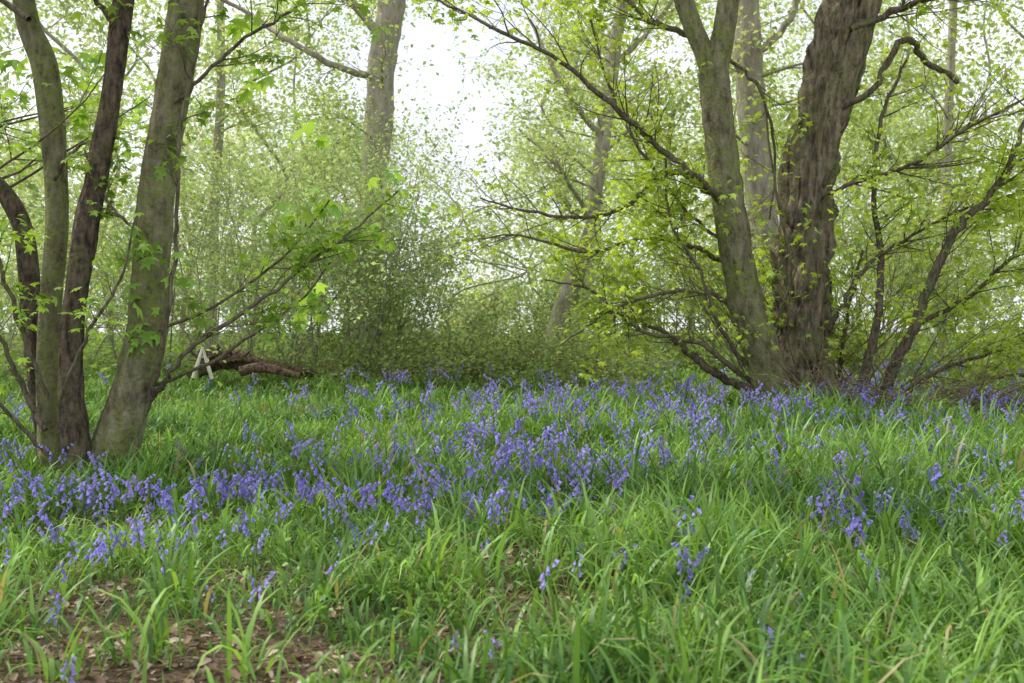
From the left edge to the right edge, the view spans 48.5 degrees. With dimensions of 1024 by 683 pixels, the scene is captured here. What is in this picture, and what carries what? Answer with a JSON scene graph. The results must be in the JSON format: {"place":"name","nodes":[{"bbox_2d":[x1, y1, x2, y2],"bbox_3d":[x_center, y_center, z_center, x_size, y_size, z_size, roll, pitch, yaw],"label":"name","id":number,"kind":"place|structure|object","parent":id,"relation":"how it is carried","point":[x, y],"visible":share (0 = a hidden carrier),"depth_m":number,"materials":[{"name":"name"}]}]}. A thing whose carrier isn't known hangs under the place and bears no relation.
{"place":"outdoors","nodes":[
{"label":"outdoors","id":0,"kind":"place"},
{"bbox_2d":[0,333,1022,682],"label":"ground","id":1,"kind":"structure","parent":0,"point":[180,669],"depth_m":5.07,"materials":[{"name":"soil"}]},
{"bbox_2d":[0,179,178,377],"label":"hawthorn bush","id":2,"kind":"object","parent":1,"relation":"on","point":[3,315],"visible":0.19,"depth_m":21.18,"materials":[{"name":"green plant"}]},
{"bbox_2d":[0,119,231,371],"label":"hawthorn bush","id":3,"kind":"object","parent":1,"relation":"on","point":[39,210],"visible":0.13,"depth_m":23.93,"materials":[{"name":"green plant"}]},
{"bbox_2d":[1,129,295,367],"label":"hawthorn bush","id":4,"kind":"object","parent":1,"relation":"on","point":[122,307],"visible":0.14,"depth_m":22.55,"materials":[{"name":"green plant"}]},
{"bbox_2d":[191,347,213,379],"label":"peeled sticks","id":5,"kind":"object","parent":1,"relation":"on","point":[203,352],"visible":0.85,"depth_m":17.18,"materials":[{"name":"white wood"}]},
{"bbox_2d":[0,0,437,476],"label":"sycamore tree","id":6,"kind":"object","parent":1,"relation":"on","point":[51,328],"visible":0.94,"depth_m":9.35,"materials":[{"name":"green plant"}]},
{"bbox_2d":[180,0,321,347],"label":"ash tree","id":7,"kind":"object","parent":1,"relation":"on","point":[221,101],"visible":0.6,"depth_m":33.79,"materials":[{"name":"grey plant"}]},
{"bbox_2d":[187,345,335,380],"bbox_3d":[-4.152,0.348,18.537,2.443,0.606,1.023,0,1,0],"label":"fallen log","id":8,"kind":"object","parent":1,"relation":"on","point":[243,363],"visible":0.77,"depth_m":18.25,"materials":[{"name":"brown wood"}]},
{"bbox_2d":[0,19,528,379],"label":"hawthorn bush","id":9,"kind":"object","parent":1,"relation":"on","point":[231,245],"visible":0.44,"depth_m":20.28,"materials":[{"name":"green plant"}]},
{"bbox_2d":[135,0,461,353],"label":"ash tree","id":10,"kind":"object","parent":1,"relation":"on","point":[390,14],"visible":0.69,"depth_m":25.66,"materials":[{"name":"green plant"}]},
{"bbox_2d":[97,10,569,373],"bbox_3d":[-3.361,-2.534,21.104,8.548,6.357,9.798,0,1,0],"label":"hawthorn bush","id":11,"kind":"object","parent":1,"relation":"on","point":[364,214],"visible":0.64,"depth_m":19.38,"materials":[{"name":"green plant"}]},
{"bbox_2d":[258,167,497,367],"bbox_3d":[-2.328,-1.350,20.665,4.184,3.786,4.438,0,1,0],"label":"hawthorn bush","id":12,"kind":"object","parent":1,"relation":"on","point":[412,291],"visible":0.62,"depth_m":20.24,"materials":[{"name":"green plant"}]},
{"bbox_2d":[218,281,692,393],"bbox_3d":[-0.952,0.289,20.044,8.656,2.951,7.398,0,1,0],"label":"bramble thicket","id":13,"kind":"object","parent":1,"relation":"on","point":[576,359],"visible":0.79,"depth_m":19.02,"materials":[{"name":"green plant"}]},
{"bbox_2d":[0,512,996,682],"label":"fallen twigs","id":14,"kind":"object","parent":1,"relation":"on","point":[206,656],"visible":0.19,"depth_m":4.54,"materials":[{"name":"brown wood"}]},
{"bbox_2d":[0,491,1014,682],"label":"leaf litter","id":15,"kind":"object","parent":1,"relation":"on","point":[235,674],"visible":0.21,"depth_m":4.64,"materials":[{"name":"brown plant"}]},
{"bbox_2d":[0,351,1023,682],"bbox_3d":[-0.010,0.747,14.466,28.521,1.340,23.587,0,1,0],"label":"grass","id":16,"kind":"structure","parent":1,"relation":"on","point":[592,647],"depth_m":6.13,"materials":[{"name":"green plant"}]},
{"bbox_2d":[0,0,1023,358],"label":"distant trees","id":17,"kind":"object","parent":1,"relation":"on","point":[214,44],"visible":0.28,"depth_m":37.62,"materials":[{"name":"green plant"}]},
{"bbox_2d":[0,354,1023,682],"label":"bluebells","id":18,"kind":"object","parent":1,"relation":"on","point":[426,496],"visible":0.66,"depth_m":8.41,"materials":[{"name":"purple plant"}]},
{"bbox_2d":[0,319,1023,641],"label":"undergrowth","id":19,"kind":"object","parent":1,"relation":"on","point":[92,351],"visible":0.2,"depth_m":18.95,"materials":[{"name":"green plant"}]},
{"bbox_2d":[476,237,614,363],"bbox_3d":[0.607,-0.992,26.906,3.015,3.142,3.953,0,1,33],"label":"hawthorn bush","id":20,"kind":"object","parent":1,"relation":"on","point":[535,305],"visible":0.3,"depth_m":26.81,"materials":[{"name":"green plant"}]},
{"bbox_2d":[458,0,696,357],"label":"birch tree","id":21,"kind":"object","parent":1,"relation":"on","point":[566,289],"visible":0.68,"depth_m":23.84,"materials":[{"name":"green plant"}]},
{"bbox_2d":[482,0,716,342],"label":"ash tree","id":22,"kind":"object","parent":1,"relation":"on","point":[592,126],"visible":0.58,"depth_m":30.86,"materials":[{"name":"green plant"}]},
{"bbox_2d":[513,195,737,368],"bbox_3d":[2.855,-1.066,24.264,5.858,4.670,7.033,0,1,7],"label":"hawthorn bush","id":23,"kind":"object","parent":1,"relation":"on","point":[597,279],"visible":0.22,"depth_m":24.70,"materials":[{"name":"green plant"}]},
{"bbox_2d":[609,149,780,369],"bbox_3d":[4.520,-1.785,25.258,5.398,4.877,7.235,0,1,0],"label":"hawthorn bush","id":24,"kind":"object","parent":1,"relation":"on","point":[718,284],"visible":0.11,"depth_m":24.20,"materials":[{"name":"green plant"}]},
{"bbox_2d":[409,0,1023,406],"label":"oak tree","id":25,"kind":"object","parent":1,"relation":"on","point":[801,282],"visible":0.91,"depth_m":15.50,"materials":[{"name":"green plant"}]},
{"bbox_2d":[603,0,948,320],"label":"ash tree","id":26,"kind":"object","parent":1,"relation":"on","point":[748,49],"visible":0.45,"depth_m":20.74,"materials":[{"name":"green plant"}]},
{"bbox_2d":[661,109,1023,376],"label":"hawthorn bush","id":27,"kind":"object","parent":1,"relation":"on","point":[904,255],"visible":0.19,"depth_m":22.73,"materials":[{"name":"green plant"}]},
{"bbox_2d":[688,293,1023,423],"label":"brushwood pile","id":28,"kind":"object","parent":1,"relation":"on","point":[943,391],"visible":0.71,"depth_m":14.33,"materials":[{"name":"brown wood"}]},
{"bbox_2d":[856,1,999,353],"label":"ash tree","id":29,"kind":"object","parent":1,"relation":"on","point":[950,63],"visible":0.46,"depth_m":29.85,"materials":[{"name":"grey plant"}]},
{"bbox_2d":[854,113,1023,371],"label":"hawthorn bush","id":30,"kind":"object","parent":1,"relation":"on","point":[995,295],"visible":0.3,"depth_m":23.17,"materials":[{"name":"green plant"}]},
{"bbox_2d":[0,0,1023,332],"label":"sky","id":31,"kind":"structure","parent":0,"point":[425,33],"materials":[{"name":"white"}]}
]}

